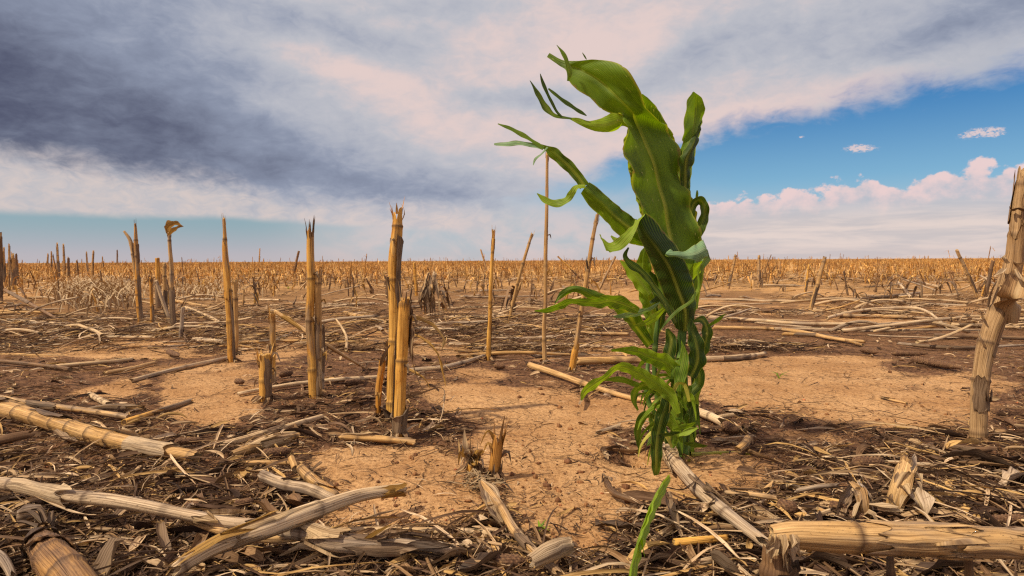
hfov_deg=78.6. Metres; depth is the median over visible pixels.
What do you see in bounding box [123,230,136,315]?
corn stub
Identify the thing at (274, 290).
corn stub
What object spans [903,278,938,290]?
fallen stalk
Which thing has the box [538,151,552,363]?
corn stub
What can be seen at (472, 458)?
corn stub
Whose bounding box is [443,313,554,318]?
fallen stalk
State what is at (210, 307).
fallen stalk
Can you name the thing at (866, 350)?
corn cob
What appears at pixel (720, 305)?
fallen stalk
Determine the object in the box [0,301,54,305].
fallen stalk
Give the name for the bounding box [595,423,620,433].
fallen stalk
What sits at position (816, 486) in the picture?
fallen stalk
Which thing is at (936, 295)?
fallen stalk
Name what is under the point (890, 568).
bare cane
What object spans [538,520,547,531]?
grass seedling
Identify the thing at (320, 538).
fallen stalk
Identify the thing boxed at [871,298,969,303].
fallen stalk
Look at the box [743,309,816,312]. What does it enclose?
fallen stalk
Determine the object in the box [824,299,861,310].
fallen stalk
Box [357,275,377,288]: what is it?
corn stub
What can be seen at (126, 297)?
corn stub
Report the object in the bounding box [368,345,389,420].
corn stub
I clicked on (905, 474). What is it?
split chunk
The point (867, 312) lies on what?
fallen stalk
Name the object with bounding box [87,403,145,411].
fallen stalk
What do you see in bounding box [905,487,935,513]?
grey husk
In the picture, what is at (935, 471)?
dry husk
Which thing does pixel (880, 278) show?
corn stub
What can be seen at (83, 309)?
fallen stalk
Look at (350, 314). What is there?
fallen stalk
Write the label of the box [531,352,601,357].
fallen stalk
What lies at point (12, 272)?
corn stub
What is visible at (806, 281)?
corn stub
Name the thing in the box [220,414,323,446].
fallen stalk
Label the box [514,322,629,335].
fallen stalk
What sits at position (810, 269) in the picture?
corn stub
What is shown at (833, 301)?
fallen stalk
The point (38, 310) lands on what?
fallen stalk
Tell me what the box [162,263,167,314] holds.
corn stub
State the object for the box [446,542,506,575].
dry husk
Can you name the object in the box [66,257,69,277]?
corn stub
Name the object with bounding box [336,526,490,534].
fallen stalk
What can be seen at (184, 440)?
corn cob
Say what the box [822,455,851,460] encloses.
fallen stalk
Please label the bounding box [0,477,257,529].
fallen stalk
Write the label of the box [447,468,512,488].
root fibres
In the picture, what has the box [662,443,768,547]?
fallen stalk
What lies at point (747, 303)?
fallen stalk
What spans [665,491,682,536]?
dry husk
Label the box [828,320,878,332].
fallen stalk
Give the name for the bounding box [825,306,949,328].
fallen stalk
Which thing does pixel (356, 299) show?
corn stub
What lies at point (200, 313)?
fallen stalk
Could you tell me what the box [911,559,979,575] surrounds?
dry husk
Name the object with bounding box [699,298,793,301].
fallen stalk
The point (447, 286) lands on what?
corn stub
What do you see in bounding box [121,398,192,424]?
fallen stalk
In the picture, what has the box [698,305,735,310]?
fallen stalk
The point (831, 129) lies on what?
sky
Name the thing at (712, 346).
fallen stalk
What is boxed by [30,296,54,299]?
fallen stalk
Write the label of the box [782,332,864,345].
fallen stalk
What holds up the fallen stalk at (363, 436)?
on the ground at (216, 390)
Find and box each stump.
[5,507,97,575]
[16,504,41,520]
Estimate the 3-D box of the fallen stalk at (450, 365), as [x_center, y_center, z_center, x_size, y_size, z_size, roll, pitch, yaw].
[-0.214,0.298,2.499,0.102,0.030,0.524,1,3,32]
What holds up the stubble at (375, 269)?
on the ground at (216, 390)
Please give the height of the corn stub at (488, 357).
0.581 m
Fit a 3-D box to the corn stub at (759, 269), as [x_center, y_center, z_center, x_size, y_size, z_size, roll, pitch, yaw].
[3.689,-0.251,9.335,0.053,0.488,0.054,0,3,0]
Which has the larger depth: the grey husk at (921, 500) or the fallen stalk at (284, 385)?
the fallen stalk at (284, 385)
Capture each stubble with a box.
[3,246,1023,290]
[6,255,1002,266]
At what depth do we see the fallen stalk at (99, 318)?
4.25 m
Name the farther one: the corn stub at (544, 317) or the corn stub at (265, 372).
the corn stub at (544, 317)
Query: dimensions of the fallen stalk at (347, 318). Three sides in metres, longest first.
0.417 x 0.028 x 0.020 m
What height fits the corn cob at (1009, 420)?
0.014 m
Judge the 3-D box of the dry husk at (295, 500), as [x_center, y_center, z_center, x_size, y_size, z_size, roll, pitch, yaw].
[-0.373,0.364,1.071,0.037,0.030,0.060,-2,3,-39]
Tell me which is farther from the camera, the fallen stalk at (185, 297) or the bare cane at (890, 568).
the fallen stalk at (185, 297)
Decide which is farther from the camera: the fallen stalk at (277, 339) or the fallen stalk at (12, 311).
the fallen stalk at (12, 311)
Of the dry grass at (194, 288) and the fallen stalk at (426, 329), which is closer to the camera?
the fallen stalk at (426, 329)
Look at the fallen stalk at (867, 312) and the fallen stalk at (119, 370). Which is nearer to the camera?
the fallen stalk at (119, 370)
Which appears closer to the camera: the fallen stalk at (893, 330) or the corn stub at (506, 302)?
the fallen stalk at (893, 330)
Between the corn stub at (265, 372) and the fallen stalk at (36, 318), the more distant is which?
the fallen stalk at (36, 318)
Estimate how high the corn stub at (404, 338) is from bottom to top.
0.405 m
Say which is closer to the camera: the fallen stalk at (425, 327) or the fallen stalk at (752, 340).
the fallen stalk at (752, 340)
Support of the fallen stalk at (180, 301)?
on the ground at (216, 390)
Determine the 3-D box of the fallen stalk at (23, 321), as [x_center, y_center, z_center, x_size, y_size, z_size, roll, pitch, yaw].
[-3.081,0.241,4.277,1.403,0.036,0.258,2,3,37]
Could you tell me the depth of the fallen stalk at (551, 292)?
6.59 m
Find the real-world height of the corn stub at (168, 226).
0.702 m
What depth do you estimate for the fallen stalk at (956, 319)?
4.25 m
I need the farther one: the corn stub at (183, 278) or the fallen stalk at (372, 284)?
the fallen stalk at (372, 284)
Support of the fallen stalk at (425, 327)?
on the ground at (216, 390)
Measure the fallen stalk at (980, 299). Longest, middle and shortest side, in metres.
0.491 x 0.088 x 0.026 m
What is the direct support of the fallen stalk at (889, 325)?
on the ground at (216, 390)
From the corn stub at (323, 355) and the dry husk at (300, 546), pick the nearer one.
the dry husk at (300, 546)
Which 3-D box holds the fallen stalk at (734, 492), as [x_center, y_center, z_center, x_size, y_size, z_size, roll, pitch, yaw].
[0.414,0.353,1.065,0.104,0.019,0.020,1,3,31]
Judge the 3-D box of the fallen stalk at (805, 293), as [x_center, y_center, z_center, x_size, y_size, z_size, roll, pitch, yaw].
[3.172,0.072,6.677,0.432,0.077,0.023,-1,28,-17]
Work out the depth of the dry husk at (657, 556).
0.85 m
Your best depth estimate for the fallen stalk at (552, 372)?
2.13 m
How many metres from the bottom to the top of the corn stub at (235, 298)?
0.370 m
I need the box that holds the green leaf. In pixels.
[629,474,670,575]
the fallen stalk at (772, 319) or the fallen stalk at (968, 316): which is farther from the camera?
the fallen stalk at (772, 319)
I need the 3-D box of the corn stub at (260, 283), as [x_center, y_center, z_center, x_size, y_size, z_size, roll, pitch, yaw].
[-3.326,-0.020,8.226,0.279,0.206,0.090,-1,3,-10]
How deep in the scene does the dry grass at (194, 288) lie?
7.87 m
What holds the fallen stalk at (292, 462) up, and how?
on the ground at (216, 390)
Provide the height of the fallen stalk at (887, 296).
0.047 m
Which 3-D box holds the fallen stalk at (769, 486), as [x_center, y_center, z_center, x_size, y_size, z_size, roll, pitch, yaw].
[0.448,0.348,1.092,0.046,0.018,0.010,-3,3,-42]
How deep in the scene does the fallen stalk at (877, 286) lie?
8.76 m
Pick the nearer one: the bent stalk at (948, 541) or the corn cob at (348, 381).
the bent stalk at (948, 541)
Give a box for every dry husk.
[6,447,45,479]
[91,537,124,575]
[128,464,237,478]
[156,521,171,554]
[254,497,278,514]
[267,564,323,572]
[278,543,317,556]
[280,491,304,506]
[422,547,486,568]
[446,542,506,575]
[595,518,691,528]
[624,552,686,575]
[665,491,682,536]
[708,549,740,575]
[795,551,857,575]
[837,484,854,515]
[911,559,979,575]
[917,468,966,474]
[939,449,1010,464]
[963,493,1004,511]
[998,466,1023,485]
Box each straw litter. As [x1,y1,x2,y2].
[0,271,1023,354]
[0,313,1023,575]
[10,263,1023,284]
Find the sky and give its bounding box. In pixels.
[0,0,1023,262]
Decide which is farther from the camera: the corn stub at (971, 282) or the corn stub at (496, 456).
the corn stub at (971, 282)
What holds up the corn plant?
on the ground at (216, 390)
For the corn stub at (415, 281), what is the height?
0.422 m
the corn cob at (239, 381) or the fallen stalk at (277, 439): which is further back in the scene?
the corn cob at (239, 381)
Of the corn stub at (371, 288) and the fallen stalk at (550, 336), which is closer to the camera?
the fallen stalk at (550, 336)
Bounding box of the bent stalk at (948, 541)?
[758,519,1023,575]
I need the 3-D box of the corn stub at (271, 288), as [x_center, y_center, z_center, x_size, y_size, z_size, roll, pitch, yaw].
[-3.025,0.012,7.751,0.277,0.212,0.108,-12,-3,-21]
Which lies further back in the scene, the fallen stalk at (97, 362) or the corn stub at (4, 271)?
the corn stub at (4, 271)
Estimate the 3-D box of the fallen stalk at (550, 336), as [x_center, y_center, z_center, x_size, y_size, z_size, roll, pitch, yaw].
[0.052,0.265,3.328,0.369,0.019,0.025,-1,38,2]
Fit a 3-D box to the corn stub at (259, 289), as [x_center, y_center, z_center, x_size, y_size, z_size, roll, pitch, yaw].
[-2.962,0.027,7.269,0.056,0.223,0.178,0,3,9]
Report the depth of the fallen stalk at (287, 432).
1.47 m
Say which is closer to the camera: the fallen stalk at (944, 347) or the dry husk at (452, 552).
the dry husk at (452, 552)
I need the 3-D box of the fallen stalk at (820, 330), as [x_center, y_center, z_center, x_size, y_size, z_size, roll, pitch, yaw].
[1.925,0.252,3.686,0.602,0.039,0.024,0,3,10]
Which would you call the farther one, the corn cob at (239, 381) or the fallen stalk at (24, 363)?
the fallen stalk at (24, 363)
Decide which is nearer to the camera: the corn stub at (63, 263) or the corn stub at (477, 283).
the corn stub at (477, 283)
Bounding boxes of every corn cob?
[166,349,179,356]
[174,437,202,444]
[184,501,201,507]
[234,378,244,384]
[234,498,253,507]
[261,447,291,458]
[279,370,292,377]
[345,379,361,386]
[493,553,525,568]
[494,362,505,368]
[721,420,737,433]
[777,498,798,514]
[829,500,846,507]
[849,511,865,518]
[852,456,884,468]
[860,346,877,354]
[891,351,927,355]
[908,498,922,514]
[910,356,960,368]
[989,514,1023,525]
[1004,419,1016,425]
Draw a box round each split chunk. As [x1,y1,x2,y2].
[848,480,902,520]
[886,454,940,517]
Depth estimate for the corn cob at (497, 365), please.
2.40 m
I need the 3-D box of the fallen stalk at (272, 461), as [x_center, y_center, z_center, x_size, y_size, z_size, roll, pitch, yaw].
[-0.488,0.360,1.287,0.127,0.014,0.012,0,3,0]
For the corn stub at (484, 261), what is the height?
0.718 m
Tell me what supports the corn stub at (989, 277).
on the ground at (216, 390)
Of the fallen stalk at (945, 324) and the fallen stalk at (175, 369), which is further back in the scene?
the fallen stalk at (945, 324)
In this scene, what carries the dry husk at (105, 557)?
on the ground at (216, 390)
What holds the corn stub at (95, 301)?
on the ground at (216, 390)
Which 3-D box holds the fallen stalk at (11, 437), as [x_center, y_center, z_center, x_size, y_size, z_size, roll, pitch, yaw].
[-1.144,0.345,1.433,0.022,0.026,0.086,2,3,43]
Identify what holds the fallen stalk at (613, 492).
on the ground at (216, 390)
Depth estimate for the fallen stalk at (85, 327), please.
3.60 m
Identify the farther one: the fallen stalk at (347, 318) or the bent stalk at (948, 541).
the fallen stalk at (347, 318)
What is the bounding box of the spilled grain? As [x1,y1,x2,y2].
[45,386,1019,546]
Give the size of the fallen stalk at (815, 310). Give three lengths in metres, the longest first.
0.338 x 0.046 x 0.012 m
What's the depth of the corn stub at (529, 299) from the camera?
5.96 m
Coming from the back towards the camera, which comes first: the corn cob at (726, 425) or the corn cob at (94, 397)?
the corn cob at (94, 397)
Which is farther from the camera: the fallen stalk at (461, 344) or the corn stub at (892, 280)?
the corn stub at (892, 280)
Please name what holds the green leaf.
on the ground at (216, 390)
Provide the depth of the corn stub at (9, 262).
14.03 m
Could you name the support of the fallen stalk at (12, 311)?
on the ground at (216, 390)
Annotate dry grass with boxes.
[18,271,162,319]
[143,273,263,302]
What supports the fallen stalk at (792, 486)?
on the ground at (216, 390)
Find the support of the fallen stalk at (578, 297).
on the ground at (216, 390)
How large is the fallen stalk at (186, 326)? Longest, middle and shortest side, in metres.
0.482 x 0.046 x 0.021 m
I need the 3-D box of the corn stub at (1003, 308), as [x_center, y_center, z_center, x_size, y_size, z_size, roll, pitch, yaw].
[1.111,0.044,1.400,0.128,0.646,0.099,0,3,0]
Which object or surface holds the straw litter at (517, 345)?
on the ground at (216, 390)
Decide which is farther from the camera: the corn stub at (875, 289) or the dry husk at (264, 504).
the corn stub at (875, 289)
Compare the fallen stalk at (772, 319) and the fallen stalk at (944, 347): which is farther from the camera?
the fallen stalk at (772, 319)
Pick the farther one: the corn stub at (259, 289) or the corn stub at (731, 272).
the corn stub at (731, 272)
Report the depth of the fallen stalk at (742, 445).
1.35 m
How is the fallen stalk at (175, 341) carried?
on the ground at (216, 390)
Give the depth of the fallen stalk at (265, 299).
6.77 m
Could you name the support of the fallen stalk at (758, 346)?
on the ground at (216, 390)
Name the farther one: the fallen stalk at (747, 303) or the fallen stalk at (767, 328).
the fallen stalk at (747, 303)
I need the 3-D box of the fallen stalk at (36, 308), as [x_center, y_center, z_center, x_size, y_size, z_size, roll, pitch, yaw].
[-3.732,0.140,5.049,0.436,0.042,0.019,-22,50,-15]
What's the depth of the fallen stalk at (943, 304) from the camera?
5.51 m
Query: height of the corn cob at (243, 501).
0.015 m
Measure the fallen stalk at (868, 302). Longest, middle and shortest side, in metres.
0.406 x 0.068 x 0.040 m
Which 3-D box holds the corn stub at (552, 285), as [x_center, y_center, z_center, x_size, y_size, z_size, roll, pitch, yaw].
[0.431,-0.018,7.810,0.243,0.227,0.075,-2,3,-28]
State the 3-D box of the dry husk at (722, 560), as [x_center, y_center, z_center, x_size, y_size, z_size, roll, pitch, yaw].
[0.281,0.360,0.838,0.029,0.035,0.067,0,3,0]
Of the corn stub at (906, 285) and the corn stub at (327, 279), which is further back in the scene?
the corn stub at (327, 279)
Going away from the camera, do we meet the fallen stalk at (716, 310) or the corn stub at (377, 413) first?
the corn stub at (377, 413)
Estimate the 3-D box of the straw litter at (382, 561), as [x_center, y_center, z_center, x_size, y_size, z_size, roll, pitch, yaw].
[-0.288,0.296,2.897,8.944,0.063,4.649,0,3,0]
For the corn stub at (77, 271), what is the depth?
13.73 m
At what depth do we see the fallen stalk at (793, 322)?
3.98 m
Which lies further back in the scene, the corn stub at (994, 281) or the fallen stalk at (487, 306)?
the corn stub at (994, 281)
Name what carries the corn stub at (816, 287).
on the ground at (216, 390)
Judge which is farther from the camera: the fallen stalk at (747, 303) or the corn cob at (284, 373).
the fallen stalk at (747, 303)
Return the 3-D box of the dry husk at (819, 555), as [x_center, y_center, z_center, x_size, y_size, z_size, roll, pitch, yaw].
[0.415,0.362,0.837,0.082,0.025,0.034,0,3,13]
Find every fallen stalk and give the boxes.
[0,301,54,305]
[0,309,65,315]
[0,327,42,334]
[0,353,61,356]
[0,359,72,370]
[0,395,131,419]
[0,397,202,464]
[0,430,34,444]
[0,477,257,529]
[0,550,16,575]
[3,288,58,318]
[3,303,21,307]
[6,318,115,328]
[8,308,63,310]
[11,321,48,325]
[16,315,94,319]
[21,297,78,315]
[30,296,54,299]
[40,318,81,321]
[54,324,104,335]
[55,357,132,366]
[58,334,157,339]
[66,305,104,315]
[76,316,136,323]
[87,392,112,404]
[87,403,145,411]
[102,360,156,374]
[120,299,154,304]
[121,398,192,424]
[126,322,153,326]
[129,356,226,382]
[147,344,190,348]
[154,325,225,331]
[162,340,191,342]
[168,482,406,575]
[175,299,222,309]
[177,294,221,299]
[180,301,224,310]
[183,520,297,543]
[184,306,225,327]
[191,298,215,299]
[192,337,225,342]
[202,316,253,323]
[213,344,255,348]
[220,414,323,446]
[232,432,299,455]
[237,375,376,395]
[239,338,337,345]
[244,460,301,464]
[246,298,280,300]
[254,431,300,441]
[257,470,334,499]
[271,302,374,309]
[274,310,365,368]
[277,523,458,559]
[288,455,297,472]
[296,464,339,494]
[321,285,361,295]
[322,306,369,311]
[322,315,378,322]
[332,297,388,302]
[335,318,347,350]
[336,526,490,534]
[338,431,417,455]
[343,311,388,322]
[348,318,383,321]
[357,283,385,288]
[357,509,394,522]
[386,327,459,331]
[407,354,485,372]
[414,326,450,330]
[435,320,495,324]
[441,305,542,307]
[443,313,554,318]
[447,342,613,348]
[453,350,485,352]
[456,349,570,357]
[460,295,540,298]
[479,479,564,575]
[491,335,555,339]
[492,306,541,310]
[494,303,524,314]
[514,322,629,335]
[525,301,573,304]
[526,362,655,403]
[527,536,576,569]
[529,296,580,313]
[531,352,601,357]
[541,288,563,296]
[576,315,614,317]
[576,356,640,364]
[589,322,626,325]
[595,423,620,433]
[601,473,645,507]
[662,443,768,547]
[672,534,728,545]
[694,308,751,324]
[698,303,748,307]
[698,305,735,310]
[698,308,761,316]
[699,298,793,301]
[699,408,727,425]
[700,282,730,291]
[702,302,772,303]
[705,304,758,317]
[706,352,764,361]
[708,315,876,325]
[710,342,800,347]
[712,326,865,342]
[718,413,735,417]
[724,351,766,361]
[724,487,785,500]
[725,342,771,348]
[726,318,813,320]
[727,339,778,348]
[734,434,751,453]
[741,425,756,430]
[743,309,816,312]
[754,322,821,327]
[762,480,775,493]
[763,284,820,286]
[774,326,845,330]
[780,297,887,303]
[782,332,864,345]
[786,481,799,488]
[792,292,824,298]
[794,483,839,491]
[797,309,835,312]
[803,508,832,520]
[809,328,880,331]
[811,506,824,512]
[814,298,875,306]
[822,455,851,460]
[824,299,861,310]
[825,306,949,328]
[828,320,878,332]
[835,309,927,314]
[838,313,912,318]
[840,311,917,314]
[840,317,951,331]
[852,299,906,309]
[854,329,980,331]
[857,283,903,287]
[857,291,920,299]
[867,334,958,337]
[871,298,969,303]
[873,323,952,331]
[880,396,907,403]
[881,301,967,306]
[884,460,951,466]
[886,287,919,290]
[896,325,938,328]
[896,342,1023,349]
[897,281,911,297]
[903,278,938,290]
[908,310,963,313]
[911,294,957,295]
[912,317,1023,320]
[913,279,937,287]
[915,323,974,343]
[922,444,948,453]
[925,321,970,333]
[932,333,1023,339]
[948,445,997,452]
[950,314,980,320]
[950,323,1023,328]
[959,276,987,289]
[965,296,1022,303]
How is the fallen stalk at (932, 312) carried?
on the ground at (216, 390)
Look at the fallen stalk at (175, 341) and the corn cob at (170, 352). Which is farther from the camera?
the fallen stalk at (175, 341)
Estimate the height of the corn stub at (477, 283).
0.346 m
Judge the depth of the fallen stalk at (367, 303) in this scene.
5.84 m
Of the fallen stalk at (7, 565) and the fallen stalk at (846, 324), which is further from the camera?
the fallen stalk at (846, 324)
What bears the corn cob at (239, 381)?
on the ground at (216, 390)
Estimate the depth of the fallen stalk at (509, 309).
4.59 m
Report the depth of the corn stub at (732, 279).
10.20 m
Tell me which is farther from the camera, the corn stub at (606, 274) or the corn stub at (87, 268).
the corn stub at (87, 268)
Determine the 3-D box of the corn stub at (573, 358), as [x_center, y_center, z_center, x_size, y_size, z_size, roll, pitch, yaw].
[0.272,0.016,2.370,0.138,0.630,0.054,0,3,0]
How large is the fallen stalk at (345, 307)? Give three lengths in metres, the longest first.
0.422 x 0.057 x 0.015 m
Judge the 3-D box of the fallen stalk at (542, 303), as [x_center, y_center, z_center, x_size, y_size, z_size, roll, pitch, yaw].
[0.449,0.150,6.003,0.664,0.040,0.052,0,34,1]
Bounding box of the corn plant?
[494,45,749,475]
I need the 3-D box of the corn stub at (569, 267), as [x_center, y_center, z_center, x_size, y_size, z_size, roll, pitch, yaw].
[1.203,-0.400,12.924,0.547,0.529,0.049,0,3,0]
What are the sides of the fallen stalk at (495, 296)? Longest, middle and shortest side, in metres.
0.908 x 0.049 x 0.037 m
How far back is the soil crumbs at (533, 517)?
1.30 m
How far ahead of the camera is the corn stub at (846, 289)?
7.09 m
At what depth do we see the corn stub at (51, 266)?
20.33 m
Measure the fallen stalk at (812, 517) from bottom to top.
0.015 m
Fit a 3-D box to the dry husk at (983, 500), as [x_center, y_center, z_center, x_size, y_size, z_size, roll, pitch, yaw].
[0.778,0.351,1.013,0.012,0.007,0.124,-1,3,-5]
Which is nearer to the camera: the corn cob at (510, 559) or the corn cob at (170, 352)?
the corn cob at (510, 559)
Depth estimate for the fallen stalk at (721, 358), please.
2.54 m
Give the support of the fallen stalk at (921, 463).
on the ground at (216, 390)
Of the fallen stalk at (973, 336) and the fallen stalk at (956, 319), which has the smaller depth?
the fallen stalk at (973, 336)
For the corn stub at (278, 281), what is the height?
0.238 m
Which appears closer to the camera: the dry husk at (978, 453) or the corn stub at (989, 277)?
the dry husk at (978, 453)
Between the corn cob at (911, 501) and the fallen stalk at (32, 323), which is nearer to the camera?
the corn cob at (911, 501)
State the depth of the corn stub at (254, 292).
6.23 m
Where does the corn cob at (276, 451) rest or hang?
on the ground at (216, 390)
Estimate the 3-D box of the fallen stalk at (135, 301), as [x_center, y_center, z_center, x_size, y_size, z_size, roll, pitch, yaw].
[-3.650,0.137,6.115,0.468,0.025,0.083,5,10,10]
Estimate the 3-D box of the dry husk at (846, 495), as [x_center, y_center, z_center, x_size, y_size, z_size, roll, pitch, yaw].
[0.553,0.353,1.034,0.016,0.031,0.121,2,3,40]
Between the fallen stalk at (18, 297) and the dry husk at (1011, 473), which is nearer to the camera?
the dry husk at (1011, 473)
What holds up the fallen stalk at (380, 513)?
on the ground at (216, 390)
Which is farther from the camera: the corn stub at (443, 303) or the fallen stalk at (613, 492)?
the corn stub at (443, 303)
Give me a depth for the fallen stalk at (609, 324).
4.06 m
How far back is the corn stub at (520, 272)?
4.26 m
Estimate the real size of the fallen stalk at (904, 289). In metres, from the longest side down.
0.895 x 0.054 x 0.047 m
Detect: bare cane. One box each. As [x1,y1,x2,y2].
[886,556,895,575]
[963,557,973,575]
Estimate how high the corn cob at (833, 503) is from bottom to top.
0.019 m
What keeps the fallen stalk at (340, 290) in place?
on the ground at (216, 390)
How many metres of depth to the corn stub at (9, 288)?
7.66 m
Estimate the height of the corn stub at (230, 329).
0.641 m
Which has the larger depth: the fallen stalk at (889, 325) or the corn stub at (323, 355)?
the fallen stalk at (889, 325)
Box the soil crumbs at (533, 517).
[8,336,1023,575]
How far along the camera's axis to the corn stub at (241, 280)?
9.68 m
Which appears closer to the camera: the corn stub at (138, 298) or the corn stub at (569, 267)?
the corn stub at (138, 298)
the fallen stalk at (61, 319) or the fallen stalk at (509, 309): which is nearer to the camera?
the fallen stalk at (61, 319)
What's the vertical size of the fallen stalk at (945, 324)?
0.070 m
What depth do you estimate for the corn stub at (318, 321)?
1.93 m
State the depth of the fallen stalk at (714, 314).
4.74 m
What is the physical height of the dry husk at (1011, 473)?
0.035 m
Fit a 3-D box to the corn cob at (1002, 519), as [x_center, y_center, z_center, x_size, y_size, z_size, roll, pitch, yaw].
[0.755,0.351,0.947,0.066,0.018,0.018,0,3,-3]
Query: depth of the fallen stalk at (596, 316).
4.46 m
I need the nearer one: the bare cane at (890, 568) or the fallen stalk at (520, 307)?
the bare cane at (890, 568)
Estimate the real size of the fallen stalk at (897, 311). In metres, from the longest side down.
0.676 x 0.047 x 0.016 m
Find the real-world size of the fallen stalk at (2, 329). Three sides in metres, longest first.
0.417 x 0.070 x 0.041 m
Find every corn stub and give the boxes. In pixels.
[0,232,2,303]
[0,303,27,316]
[3,247,6,286]
[7,243,10,276]
[8,272,17,295]
[10,253,16,288]
[12,274,25,291]
[15,253,18,280]
[19,288,33,297]
[46,253,48,270]
[50,251,52,269]
[56,242,60,280]
[62,244,65,277]
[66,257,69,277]
[75,259,78,278]
[76,288,105,311]
[86,251,89,277]
[91,250,93,276]
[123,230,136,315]
[123,292,134,308]
[133,219,143,322]
[148,272,154,324]
[153,276,169,322]
[155,257,161,308]
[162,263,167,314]
[164,220,183,325]
[178,277,185,290]
[178,305,185,337]
[221,214,241,362]
[232,277,241,354]
[236,276,249,287]
[242,285,258,305]
[249,280,270,291]
[251,344,282,402]
[252,277,258,303]
[254,281,260,294]
[259,281,279,294]
[263,271,275,285]
[263,281,276,295]
[266,303,277,385]
[270,276,287,291]
[293,251,299,272]
[302,218,326,398]
[315,265,326,397]
[321,324,327,389]
[323,275,335,285]
[348,291,369,306]
[352,277,354,300]
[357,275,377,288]
[366,278,373,293]
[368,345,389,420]
[373,197,405,422]
[382,282,445,437]
[413,262,417,295]
[418,271,439,316]
[439,286,453,309]
[446,272,450,295]
[456,430,485,474]
[473,416,511,490]
[476,268,478,290]
[480,249,487,276]
[482,225,498,360]
[487,284,495,302]
[492,275,502,289]
[500,281,522,313]
[508,231,534,321]
[524,293,532,304]
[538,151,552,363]
[539,279,554,292]
[557,256,581,279]
[566,213,599,371]
[597,256,615,291]
[721,273,738,284]
[726,254,736,288]
[750,272,758,289]
[757,255,760,286]
[797,266,816,284]
[804,264,809,294]
[808,256,826,309]
[842,287,868,299]
[843,271,848,295]
[868,274,886,283]
[868,279,884,291]
[882,282,893,303]
[885,274,900,289]
[904,277,912,291]
[905,277,922,301]
[932,281,958,294]
[955,249,979,298]
[966,166,1023,443]
[977,279,995,295]
[983,260,994,299]
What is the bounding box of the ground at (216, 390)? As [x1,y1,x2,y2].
[0,258,1023,575]
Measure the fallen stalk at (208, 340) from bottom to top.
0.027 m
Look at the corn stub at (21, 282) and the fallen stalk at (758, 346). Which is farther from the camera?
the corn stub at (21, 282)
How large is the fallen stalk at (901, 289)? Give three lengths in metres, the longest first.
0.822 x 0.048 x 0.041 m
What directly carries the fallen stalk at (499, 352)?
on the ground at (216, 390)
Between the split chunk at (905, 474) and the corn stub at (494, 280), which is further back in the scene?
the corn stub at (494, 280)
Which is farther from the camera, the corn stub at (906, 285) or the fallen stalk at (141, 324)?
the corn stub at (906, 285)
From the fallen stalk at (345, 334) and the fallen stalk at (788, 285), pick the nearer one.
the fallen stalk at (345, 334)
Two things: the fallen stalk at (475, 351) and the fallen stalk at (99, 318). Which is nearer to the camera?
the fallen stalk at (475, 351)
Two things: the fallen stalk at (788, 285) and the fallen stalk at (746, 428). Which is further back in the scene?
the fallen stalk at (788, 285)
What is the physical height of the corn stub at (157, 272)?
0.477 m
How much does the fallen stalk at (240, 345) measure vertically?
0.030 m
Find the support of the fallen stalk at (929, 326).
on the ground at (216, 390)
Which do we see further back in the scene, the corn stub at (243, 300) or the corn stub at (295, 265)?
the corn stub at (295, 265)
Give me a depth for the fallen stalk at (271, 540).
0.91 m
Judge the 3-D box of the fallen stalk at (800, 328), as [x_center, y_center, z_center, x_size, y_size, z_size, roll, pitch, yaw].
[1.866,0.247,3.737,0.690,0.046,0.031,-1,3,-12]
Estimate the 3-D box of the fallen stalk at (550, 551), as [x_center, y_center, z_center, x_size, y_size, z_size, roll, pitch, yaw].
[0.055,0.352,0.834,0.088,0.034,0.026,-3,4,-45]
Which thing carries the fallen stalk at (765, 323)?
on the ground at (216, 390)
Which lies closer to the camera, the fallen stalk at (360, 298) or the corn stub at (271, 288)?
the fallen stalk at (360, 298)
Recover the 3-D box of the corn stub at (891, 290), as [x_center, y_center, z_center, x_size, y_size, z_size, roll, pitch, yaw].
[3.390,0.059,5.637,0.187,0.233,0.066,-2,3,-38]
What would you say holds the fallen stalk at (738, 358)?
on the ground at (216, 390)
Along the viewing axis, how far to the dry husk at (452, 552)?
0.86 m
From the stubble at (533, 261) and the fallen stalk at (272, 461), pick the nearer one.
the fallen stalk at (272, 461)
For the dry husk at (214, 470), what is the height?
0.015 m
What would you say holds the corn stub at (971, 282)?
on the ground at (216, 390)
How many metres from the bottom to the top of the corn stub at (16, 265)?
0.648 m
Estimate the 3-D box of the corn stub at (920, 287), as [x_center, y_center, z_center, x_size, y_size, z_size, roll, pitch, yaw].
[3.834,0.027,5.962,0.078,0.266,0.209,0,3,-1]
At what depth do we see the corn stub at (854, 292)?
6.01 m
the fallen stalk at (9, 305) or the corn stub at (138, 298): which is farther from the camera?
the fallen stalk at (9, 305)
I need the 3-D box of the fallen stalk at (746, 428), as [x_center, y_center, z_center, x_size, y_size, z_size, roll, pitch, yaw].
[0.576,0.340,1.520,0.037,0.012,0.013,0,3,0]
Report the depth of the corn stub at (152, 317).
4.20 m
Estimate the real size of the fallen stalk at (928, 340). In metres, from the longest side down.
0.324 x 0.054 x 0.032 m
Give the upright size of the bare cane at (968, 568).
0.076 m

